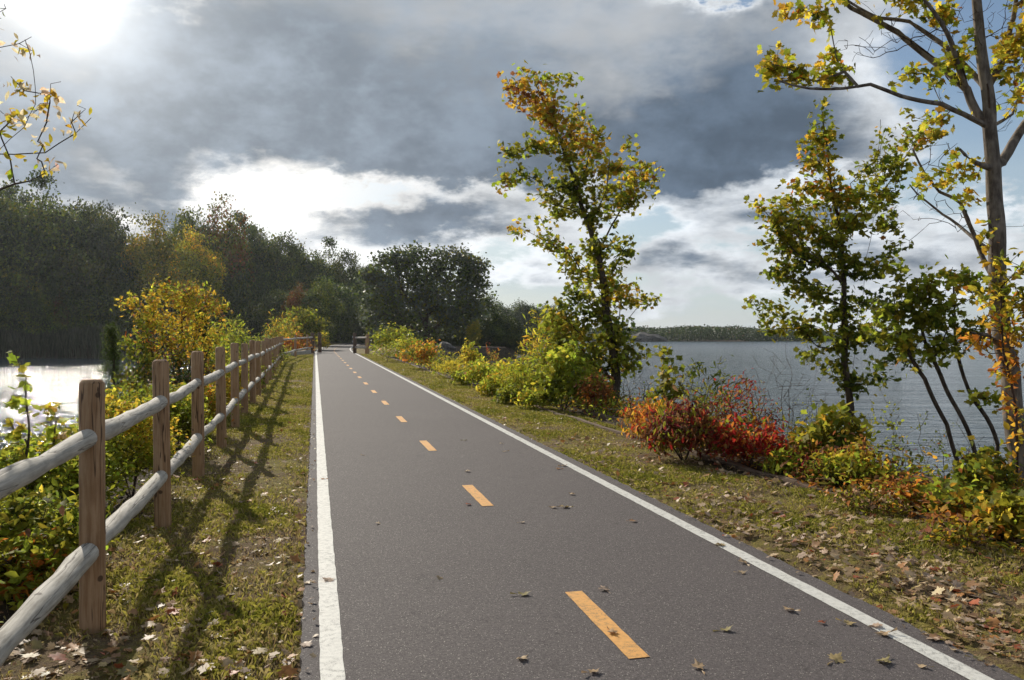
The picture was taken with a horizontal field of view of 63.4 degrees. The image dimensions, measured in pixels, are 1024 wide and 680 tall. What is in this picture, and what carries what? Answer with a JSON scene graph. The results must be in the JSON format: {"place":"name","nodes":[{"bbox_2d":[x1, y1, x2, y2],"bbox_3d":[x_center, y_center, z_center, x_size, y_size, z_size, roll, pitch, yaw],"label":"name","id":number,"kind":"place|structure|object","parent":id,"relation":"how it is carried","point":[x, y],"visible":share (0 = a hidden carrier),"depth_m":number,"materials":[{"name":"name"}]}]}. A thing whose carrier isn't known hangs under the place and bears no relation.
{"place":"outdoors","nodes":[
{"label":"outdoors","id":0,"kind":"place"},
{"bbox_2d":[0,338,1023,679],"bbox_3d":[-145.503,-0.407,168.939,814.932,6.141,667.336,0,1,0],"label":"ground","id":1,"kind":"structure","parent":0,"point":[1004,662],"depth_m":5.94,"materials":[{"name":"plant"}]},
{"bbox_2d":[0,350,39,494],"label":"maple sapling","id":2,"kind":"object","parent":1,"relation":"on","point":[14,402],"visible":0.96,"depth_m":6.80,"materials":[{"name":"green plant"}]},
{"bbox_2d":[0,178,53,314],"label":"deciduous tree","id":3,"kind":"object","parent":1,"relation":"on","point":[8,213],"visible":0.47,"depth_m":109.89,"materials":[{"name":"green plant"}]},
{"bbox_2d":[0,4,91,189],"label":"overhanging tree","id":4,"kind":"object","parent":1,"relation":"on","point":[40,107],"visible":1,"depth_m":6.18,"materials":[{"name":"yellow plant"}]},
{"bbox_2d":[0,168,95,320],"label":"deciduous tree","id":5,"kind":"object","parent":1,"relation":"on","point":[41,216],"visible":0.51,"depth_m":110.77,"materials":[{"name":"green plant"}]},
{"bbox_2d":[30,402,71,503],"bbox_3d":[-3.971,1.091,7.127,0.407,1.133,0.282,0,1,33],"label":"maple sapling","id":6,"kind":"object","parent":1,"relation":"on","point":[51,429],"visible":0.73,"depth_m":7.09,"materials":[{"name":"green plant"}]},
{"bbox_2d":[0,504,115,609],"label":"shrub","id":7,"kind":"object","parent":1,"relation":"on","point":[32,570],"visible":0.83,"depth_m":4.91,"materials":[{"name":"green plant"}]},
{"bbox_2d":[0,477,120,572],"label":"shrub","id":8,"kind":"object","parent":1,"relation":"on","point":[21,507],"visible":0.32,"depth_m":5.34,"materials":[{"name":"green plant"}]},
{"bbox_2d":[0,424,153,509],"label":"shrub","id":9,"kind":"object","parent":1,"relation":"on","point":[70,480],"visible":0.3,"depth_m":7.03,"materials":[{"name":"green plant"}]},
{"bbox_2d":[28,196,139,324],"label":"deciduous tree","id":10,"kind":"object","parent":1,"relation":"on","point":[104,263],"visible":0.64,"depth_m":113.47,"materials":[{"name":"green plant"}]},
{"bbox_2d":[84,199,123,275],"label":"deciduous tree","id":11,"kind":"object","parent":1,"relation":"on","point":[111,209],"visible":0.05,"depth_m":123.93,"materials":[{"name":"green plant"}]},
{"bbox_2d":[69,273,149,328],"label":"deciduous tree","id":12,"kind":"object","parent":1,"relation":"on","point":[110,297],"visible":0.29,"depth_m":112.45,"materials":[{"name":"green plant"}]},
{"bbox_2d":[91,319,128,405],"bbox_3d":[-9.156,1.189,19.073,1.443,3.336,1.291,0,1,29],"label":"juniper tree","id":13,"kind":"object","parent":1,"relation":"on","point":[115,354],"visible":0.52,"depth_m":18.95,"materials":[{"name":"green plant"}]},
{"bbox_2d":[0,321,227,358],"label":"reeds","id":14,"kind":"object","parent":1,"relation":"on","point":[88,336],"visible":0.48,"depth_m":102.50,"materials":[{"name":"green plant"}]},
{"bbox_2d":[92,260,164,327],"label":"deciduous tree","id":15,"kind":"object","parent":1,"relation":"on","point":[129,272],"visible":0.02,"depth_m":115.92,"materials":[{"name":"green plant"}]},
{"bbox_2d":[99,279,165,332],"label":"deciduous tree","id":16,"kind":"object","parent":1,"relation":"on","point":[127,315],"visible":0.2,"depth_m":113.15,"materials":[{"name":"green plant"}]},
{"bbox_2d":[71,379,195,496],"bbox_3d":[-3.748,0.990,8.216,1.160,1.218,1.097,0,1,-31],"label":"shrub","id":17,"kind":"object","parent":1,"relation":"on","point":[133,436],"visible":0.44,"depth_m":8.06,"materials":[{"name":"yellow plant"}]},
{"bbox_2d":[113,317,162,399],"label":"shrub","id":18,"kind":"object","parent":1,"relation":"on","point":[139,375],"visible":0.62,"depth_m":17.53,"materials":[{"name":"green plant"}]},
{"bbox_2d":[0,336,283,666],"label":"wooden fence","id":19,"kind":"object","parent":1,"relation":"on","point":[84,563],"visible":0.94,"depth_m":4.52,"materials":[{"name":"brown wood"}]},
{"bbox_2d":[108,210,188,311],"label":"deciduous tree","id":20,"kind":"object","parent":1,"relation":"on","point":[160,252],"visible":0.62,"depth_m":117.77,"materials":[{"name":"green plant"}]},
{"bbox_2d":[105,379,211,444],"bbox_3d":[-5.164,1.020,11.518,1.718,1.074,1.597,0,1,35],"label":"shrub","id":21,"kind":"object","parent":1,"relation":"on","point":[145,387],"visible":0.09,"depth_m":11.37,"materials":[{"name":"yellow plant"}]},
{"bbox_2d":[110,274,232,386],"bbox_3d":[-7.408,0.167,18.203,2.716,3.244,1.389,0,1,0],"label":"golden bush","id":22,"kind":"object","parent":1,"relation":"on","point":[182,299],"visible":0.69,"depth_m":18.14,"materials":[{"name":"yellow plant"}]},
{"bbox_2d":[150,364,212,388],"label":"shrub","id":23,"kind":"object","parent":1,"relation":"on","point":[184,378],"visible":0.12,"depth_m":16.37,"materials":[{"name":"green plant"}]},
{"bbox_2d":[151,374,226,450],"bbox_3d":[-4.308,0.996,10.601,1.010,1.140,0.968,0,1,18],"label":"shrub","id":24,"kind":"object","parent":1,"relation":"on","point":[184,406],"visible":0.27,"depth_m":10.47,"materials":[{"name":"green plant"}]},
{"bbox_2d":[156,205,224,282],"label":"deciduous tree","id":25,"kind":"object","parent":1,"relation":"on","point":[189,220],"visible":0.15,"depth_m":126.56,"materials":[{"name":"green plant"}]},
{"bbox_2d":[159,220,228,329],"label":"deciduous tree","id":26,"kind":"object","parent":1,"relation":"on","point":[200,264],"visible":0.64,"depth_m":116.28,"materials":[{"name":"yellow plant"}]},
{"bbox_2d":[187,301,215,380],"bbox_3d":[-7.569,0.277,19.974,0.881,2.505,0.978,0,1,34],"label":"juniper tree","id":27,"kind":"object","parent":1,"relation":"on","point":[204,335],"visible":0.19,"depth_m":19.97,"materials":[{"name":"green plant"}]},
{"bbox_2d":[183,376,237,425],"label":"shrub","id":28,"kind":"object","parent":1,"relation":"on","point":[209,393],"visible":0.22,"depth_m":12.91,"materials":[{"name":"yellow plant"}]},
{"bbox_2d":[191,288,250,342],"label":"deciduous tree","id":29,"kind":"object","parent":1,"relation":"on","point":[225,312],"visible":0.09,"depth_m":118.72,"materials":[{"name":"green plant"}]},
{"bbox_2d":[193,191,261,291],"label":"deciduous tree","id":30,"kind":"object","parent":1,"relation":"on","point":[226,242],"visible":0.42,"depth_m":128.30,"materials":[{"name":"green plant"}]},
{"bbox_2d":[211,313,259,363],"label":"shrub","id":31,"kind":"object","parent":1,"relation":"on","point":[232,337],"visible":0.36,"depth_m":36.05,"materials":[{"name":"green plant"}]},
{"bbox_2d":[211,264,263,342],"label":"deciduous tree","id":32,"kind":"object","parent":1,"relation":"on","point":[235,295],"visible":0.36,"depth_m":119.73,"materials":[{"name":"green plant"}]},
{"bbox_2d":[227,213,289,288],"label":"deciduous tree","id":33,"kind":"object","parent":1,"relation":"on","point":[265,251],"visible":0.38,"depth_m":132.24,"materials":[{"name":"green plant"}]},
{"bbox_2d":[240,264,277,336],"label":"deciduous tree","id":34,"kind":"object","parent":1,"relation":"on","point":[264,277],"visible":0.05,"depth_m":124.40,"materials":[{"name":"green plant"}]},
{"bbox_2d":[238,278,294,342],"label":"deciduous tree","id":35,"kind":"object","parent":1,"relation":"on","point":[259,291],"visible":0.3,"depth_m":119.87,"materials":[{"name":"green plant"}]},
{"bbox_2d":[250,288,299,337],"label":"deciduous tree","id":36,"kind":"object","parent":1,"relation":"on","point":[277,303],"visible":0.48,"depth_m":102.90,"materials":[{"name":"green plant"}]},
{"bbox_2d":[258,308,305,345],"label":"shrub","id":37,"kind":"object","parent":1,"relation":"on","point":[273,335],"visible":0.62,"depth_m":65.72,"materials":[{"name":"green plant"}]},
{"bbox_2d":[253,230,318,289],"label":"deciduous tree","id":38,"kind":"object","parent":1,"relation":"on","point":[299,260],"visible":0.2,"depth_m":136.18,"materials":[{"name":"green plant"}]},
{"bbox_2d":[266,264,311,342],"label":"deciduous tree","id":39,"kind":"object","parent":1,"relation":"on","point":[293,284],"visible":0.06,"depth_m":129.61,"materials":[{"name":"green plant"}]},
{"bbox_2d":[278,282,308,321],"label":"deciduous tree","id":40,"kind":"object","parent":1,"relation":"on","point":[292,300],"visible":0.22,"depth_m":99.11,"materials":[{"name":"brown plant"}]},
{"bbox_2d":[275,302,330,339],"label":"shrub","id":41,"kind":"object","parent":1,"relation":"on","point":[311,322],"visible":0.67,"depth_m":75.19,"materials":[{"name":"green plant"}]},
{"bbox_2d":[284,333,321,356],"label":"wooden fence","id":42,"kind":"object","parent":1,"relation":"on","point":[295,338],"visible":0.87,"depth_m":62.40,"materials":[{"name":"brown wood"}]},
{"bbox_2d":[287,236,345,289],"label":"deciduous tree","id":43,"kind":"object","parent":1,"relation":"on","point":[319,261],"visible":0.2,"depth_m":140.79,"materials":[{"name":"green plant"}]},
{"bbox_2d":[298,278,347,340],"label":"deciduous tree","id":44,"kind":"object","parent":1,"relation":"on","point":[327,299],"visible":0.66,"depth_m":97.39,"materials":[{"name":"green plant"}]},
{"bbox_2d":[308,272,363,342],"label":"deciduous tree","id":45,"kind":"object","parent":1,"relation":"on","point":[338,336],"visible":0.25,"depth_m":125.11,"materials":[{"name":"green plant"}]},
{"bbox_2d":[320,248,364,288],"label":"deciduous tree","id":46,"kind":"object","parent":1,"relation":"on","point":[352,272],"visible":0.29,"depth_m":144.85,"materials":[{"name":"green plant"}]},
{"bbox_2d":[342,298,365,343],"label":"deciduous tree","id":47,"kind":"object","parent":1,"relation":"on","point":[349,331],"visible":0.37,"depth_m":118.98,"materials":[{"name":"green plant"}]},
{"bbox_2d":[369,341,400,360],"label":"shrub","id":48,"kind":"object","parent":1,"relation":"on","point":[391,351],"visible":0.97,"depth_m":44.93,"materials":[{"name":"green plant"}]},
{"bbox_2d":[367,319,418,356],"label":"shrub","id":49,"kind":"object","parent":1,"relation":"on","point":[391,335],"visible":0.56,"depth_m":53.58,"materials":[{"name":"green plant"}]},
{"bbox_2d":[387,333,424,358],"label":"shrub","id":50,"kind":"object","parent":1,"relation":"on","point":[404,344],"visible":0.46,"depth_m":47.17,"materials":[{"name":"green plant"}]},
{"bbox_2d":[395,338,439,367],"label":"shrub","id":51,"kind":"object","parent":1,"relation":"on","point":[424,356],"visible":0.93,"depth_m":36.15,"materials":[{"name":"orange plant"}]},
{"bbox_2d":[349,239,499,346],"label":"oak tree","id":52,"kind":"object","parent":1,"relation":"on","point":[446,307],"visible":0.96,"depth_m":90.91,"materials":[{"name":"green plant"}]},
{"bbox_2d":[436,327,464,345],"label":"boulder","id":53,"kind":"object","parent":1,"relation":"on","point":[457,341],"visible":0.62,"depth_m":95.41,"materials":[{"name":"grey stone"}]},
{"bbox_2d":[428,353,474,377],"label":"shrub","id":54,"kind":"object","parent":1,"relation":"on","point":[452,369],"visible":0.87,"depth_m":29.22,"materials":[{"name":"yellow plant"}]},
{"bbox_2d":[456,337,483,366],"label":"shrub","id":55,"kind":"object","parent":1,"relation":"on","point":[470,356],"visible":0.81,"depth_m":33.22,"materials":[{"name":"yellow plant"}]},
{"bbox_2d":[465,319,482,345],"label":"deciduous tree","id":56,"kind":"object","parent":1,"relation":"on","point":[470,335],"visible":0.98,"depth_m":89.66,"materials":[{"name":"green plant"}]},
{"bbox_2d":[444,291,506,331],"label":"deciduous tree","id":57,"kind":"object","parent":1,"relation":"on","point":[495,316],"visible":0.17,"depth_m":103.27,"materials":[{"name":"green plant"}]},
{"bbox_2d":[458,356,497,385],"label":"shrub","id":58,"kind":"object","parent":1,"relation":"on","point":[469,374],"visible":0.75,"depth_m":24.32,"materials":[{"name":"yellow plant"}]},
{"bbox_2d":[470,320,494,345],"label":"deciduous tree","id":59,"kind":"object","parent":1,"relation":"on","point":[487,333],"visible":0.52,"depth_m":97.27,"materials":[{"name":"green plant"}]},
{"bbox_2d":[480,361,527,393],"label":"shrub","id":60,"kind":"object","parent":1,"relation":"on","point":[495,384],"visible":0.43,"depth_m":20.78,"materials":[{"name":"yellow plant"}]},
{"bbox_2d":[490,314,527,351],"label":"deciduous tree","id":61,"kind":"object","parent":1,"relation":"on","point":[509,325],"visible":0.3,"depth_m":103.55,"materials":[{"name":"green plant"}]},
{"bbox_2d":[490,380,530,403],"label":"shrub","id":62,"kind":"object","parent":1,"relation":"on","point":[505,395],"visible":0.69,"depth_m":18.56,"materials":[{"name":"green plant"}]},
{"bbox_2d":[0,343,1023,622],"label":"ground cover","id":63,"kind":"object","parent":1,"relation":"on","point":[914,469],"visible":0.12,"depth_m":8.09,"materials":[{"name":"green plant"}]},
{"bbox_2d":[500,330,523,350],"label":"deciduous tree","id":64,"kind":"object","parent":1,"relation":"on","point":[505,340],"visible":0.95,"depth_m":97.37,"materials":[{"name":"green plant"}]},
{"bbox_2d":[0,388,1023,679],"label":"leaf litter","id":65,"kind":"object","parent":1,"relation":"on","point":[942,590],"visible":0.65,"depth_m":5.60,"materials":[{"name":"plant"}]},
{"bbox_2d":[488,347,549,391],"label":"shrub","id":66,"kind":"object","parent":1,"relation":"on","point":[525,375],"visible":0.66,"depth_m":19.61,"materials":[{"name":"green plant"}]},
{"bbox_2d":[510,304,541,338],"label":"deciduous tree","id":67,"kind":"object","parent":1,"relation":"on","point":[521,316],"visible":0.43,"depth_m":217.65,"materials":[{"name":"green plant"}]},
{"bbox_2d":[510,381,564,409],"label":"shrub","id":68,"kind":"object","parent":1,"relation":"on","point":[529,399],"visible":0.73,"depth_m":17.20,"materials":[{"name":"green plant"}]},
{"bbox_2d":[520,304,575,375],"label":"shrub","id":69,"kind":"object","parent":1,"relation":"on","point":[536,353],"visible":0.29,"depth_m":20.86,"materials":[{"name":"green plant"}]},
{"bbox_2d":[531,334,602,410],"bbox_3d":[1.153,0.701,17.019,1.464,1.652,1.476,0,1,9],"label":"shrub","id":70,"kind":"object","parent":1,"relation":"on","point":[566,362],"visible":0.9,"depth_m":16.79,"materials":[{"name":"green plant"}]},
{"bbox_2d":[491,60,664,409],"bbox_3d":[1.452,-2.156,18.392,3.988,8.003,1.832,0,1,0],"label":"maple tree","id":71,"kind":"object","parent":1,"relation":"on","point":[613,337],"visible":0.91,"depth_m":18.36,"materials":[{"name":"green plant"}]},
{"bbox_2d":[574,367,621,414],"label":"shrub","id":72,"kind":"object","parent":1,"relation":"on","point":[604,391],"visible":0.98,"depth_m":16.01,"materials":[{"name":"red plant"}]},
{"bbox_2d":[618,389,669,424],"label":"shrub","id":73,"kind":"object","parent":1,"relation":"on","point":[628,403],"visible":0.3,"depth_m":13.18,"materials":[{"name":"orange plant"}]},
{"bbox_2d":[613,395,685,443],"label":"red shrub","id":74,"kind":"object","parent":1,"relation":"on","point":[639,411],"visible":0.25,"depth_m":12.00,"materials":[{"name":"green plant"}]},
{"bbox_2d":[646,344,696,405],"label":"shrub","id":75,"kind":"object","parent":1,"relation":"on","point":[666,383],"visible":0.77,"depth_m":13.13,"materials":[{"name":"green plant"}]},
{"bbox_2d":[626,385,742,460],"bbox_3d":[2.147,1.070,10.412,1.430,1.001,1.446,0,1,0],"label":"red shrub","id":76,"kind":"object","parent":1,"relation":"on","point":[675,432],"visible":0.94,"depth_m":10.22,"materials":[{"name":"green plant"}]},
{"bbox_2d":[672,355,734,415],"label":"shrub","id":77,"kind":"object","parent":1,"relation":"on","point":[694,391],"visible":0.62,"depth_m":13.37,"materials":[{"name":"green plant"}]},
{"bbox_2d":[707,412,796,467],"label":"red shrub","id":78,"kind":"object","parent":1,"relation":"on","point":[741,443],"visible":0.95,"depth_m":9.79,"materials":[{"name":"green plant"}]},
{"bbox_2d":[706,368,797,439],"bbox_3d":[3.095,0.973,11.151,1.307,1.192,1.233,0,1,33],"label":"red shrub","id":79,"kind":"object","parent":1,"relation":"on","point":[729,410],"visible":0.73,"depth_m":11.02,"materials":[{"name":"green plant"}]},
{"bbox_2d":[686,449,837,495],"bbox_3d":[2.771,1.521,9.596,0.083,0.118,2.966,0,1,-16],"label":"edging timber","id":80,"kind":"object","parent":1,"relation":"on","point":[784,479],"visible":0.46,"depth_m":9.46,"materials":[{"name":"wood"}]},
{"bbox_2d":[757,447,803,475],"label":"shrub","id":81,"kind":"object","parent":1,"relation":"on","point":[772,463],"visible":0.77,"depth_m":9.32,"materials":[{"name":"green plant"}]},
{"bbox_2d":[734,341,830,439],"bbox_3d":[6.959,2.001,21.487,2.390,4.128,2.767,0,1,-29],"label":"bare shrub","id":82,"kind":"object","parent":1,"relation":"on","point":[758,411],"visible":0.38,"depth_m":21.50,"materials":[{"name":"brown plant"}]},
{"bbox_2d":[771,437,824,465],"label":"shrub","id":83,"kind":"object","parent":1,"relation":"on","point":[802,450],"visible":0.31,"depth_m":9.75,"materials":[{"name":"green plant"}]},
{"bbox_2d":[779,442,858,488],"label":"shrub","id":84,"kind":"object","parent":1,"relation":"on","point":[805,465],"visible":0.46,"depth_m":8.82,"materials":[{"name":"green plant"}]},
{"bbox_2d":[787,399,873,456],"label":"shrub","id":85,"kind":"object","parent":1,"relation":"on","point":[825,429],"visible":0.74,"depth_m":9.65,"materials":[{"name":"green plant"}]},
{"bbox_2d":[741,93,948,422],"bbox_3d":[4.432,-0.411,11.336,2.713,5.735,1.213,0,1,-9],"label":"maple tree","id":86,"kind":"object","parent":1,"relation":"on","point":[848,225],"visible":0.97,"depth_m":11.14,"materials":[{"name":"green plant"}]},
{"bbox_2d":[811,434,899,488],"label":"shrub","id":87,"kind":"object","parent":1,"relation":"on","point":[856,459],"visible":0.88,"depth_m":8.56,"materials":[{"name":"green plant"}]},
{"bbox_2d":[824,480,919,518],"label":"shrub","id":88,"kind":"object","parent":1,"relation":"on","point":[859,500],"visible":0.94,"depth_m":7.40,"materials":[{"name":"green plant"}]},
{"bbox_2d":[754,0,1023,492],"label":"tall tree","id":89,"kind":"object","parent":1,"relation":"on","point":[1007,47],"visible":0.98,"depth_m":7.95,"materials":[{"name":"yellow plant"}]},
{"bbox_2d":[955,218,1023,485],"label":"climbing vine","id":90,"kind":"object","parent":89,"relation":"attached to","point":[1004,316],"visible":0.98,"depth_m":7.74,"materials":[{"name":"yellow plant"}]},
{"bbox_2d":[866,381,914,468],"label":"shrub","id":91,"kind":"object","parent":1,"relation":"on","point":[892,426],"visible":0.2,"depth_m":16.37,"materials":[{"name":"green plant"}]},
{"bbox_2d":[866,472,930,507],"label":"shrub","id":92,"kind":"object","parent":1,"relation":"on","point":[908,486],"visible":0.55,"depth_m":7.68,"materials":[{"name":"orange plant"}]},
{"bbox_2d":[856,253,958,462],"bbox_3d":[4.631,0.931,9.622,1.303,3.840,0.648,0,1,0],"label":"maple sapling","id":93,"kind":"object","parent":1,"relation":"on","point":[905,344],"visible":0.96,"depth_m":9.56,"materials":[{"name":"green plant"}]},
{"bbox_2d":[892,264,977,460],"bbox_3d":[5.026,1.291,9.627,1.425,4.395,0.682,0,1,0],"label":"maple sapling","id":94,"kind":"object","parent":1,"relation":"on","point":[933,322],"visible":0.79,"depth_m":9.55,"materials":[{"name":"green plant"}]},
{"bbox_2d":[911,474,963,513],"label":"shrub","id":95,"kind":"object","parent":1,"relation":"on","point":[931,487],"visible":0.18,"depth_m":7.49,"materials":[{"name":"green plant"}]},
{"bbox_2d":[911,411,977,476],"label":"shrub","id":96,"kind":"object","parent":1,"relation":"on","point":[941,442],"visible":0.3,"depth_m":15.47,"materials":[{"name":"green plant"}]},
{"bbox_2d":[912,511,1003,558],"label":"shrub","id":97,"kind":"object","parent":1,"relation":"on","point":[963,531],"visible":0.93,"depth_m":6.19,"materials":[{"name":"green plant"}]},
{"bbox_2d":[921,254,1001,457],"bbox_3d":[5.404,1.446,9.764,1.271,4.866,0.852,0,1,0],"label":"maple sapling","id":98,"kind":"object","parent":1,"relation":"on","point":[963,277],"visible":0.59,"depth_m":9.63,"materials":[{"name":"green plant"}]},
{"bbox_2d":[927,482,1000,528],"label":"shrub","id":99,"kind":"object","parent":1,"relation":"on","point":[953,509],"visible":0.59,"depth_m":6.75,"materials":[{"name":"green plant"}]},
{"bbox_2d":[940,435,1023,497],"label":"shrub","id":100,"kind":"object","parent":1,"relation":"on","point":[984,468],"visible":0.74,"depth_m":7.67,"materials":[{"name":"green plant"}]},
{"bbox_2d":[959,487,1023,539],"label":"shrub","id":101,"kind":"object","parent":1,"relation":"on","point":[1010,504],"visible":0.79,"depth_m":6.35,"materials":[{"name":"yellow plant"}]},
{"bbox_2d":[0,333,1023,477],"bbox_3d":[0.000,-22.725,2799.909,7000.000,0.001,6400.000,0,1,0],"label":"water","id":102,"kind":"structure","parent":0,"point":[51,380],"depth_m":49.91,"materials":[{"name":"liquid"}]},
{"bbox_2d":[629,332,667,341],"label":"rock mound","id":103,"kind":"object","parent":102,"relation":"in","point":[643,337],"visible":0.56,"depth_m":287.71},
{"bbox_2d":[0,0,1023,332],"label":"sky","id":104,"kind":"structure","parent":0,"point":[375,125],"materials":[{"name":"grey"}]},
{"bbox_2d":[299,343,1022,679],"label":"path","id":105,"kind":"structure","parent":0,"point":[387,604],"depth_m":5.41,"materials":[{"name":"asphalt"}]},
{"bbox_2d":[575,324,898,340],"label":"treeline","id":106,"kind":"object","parent":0,"point":[687,332],"visible":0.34,"depth_m":298.58,"materials":[{"name":"green plant"}]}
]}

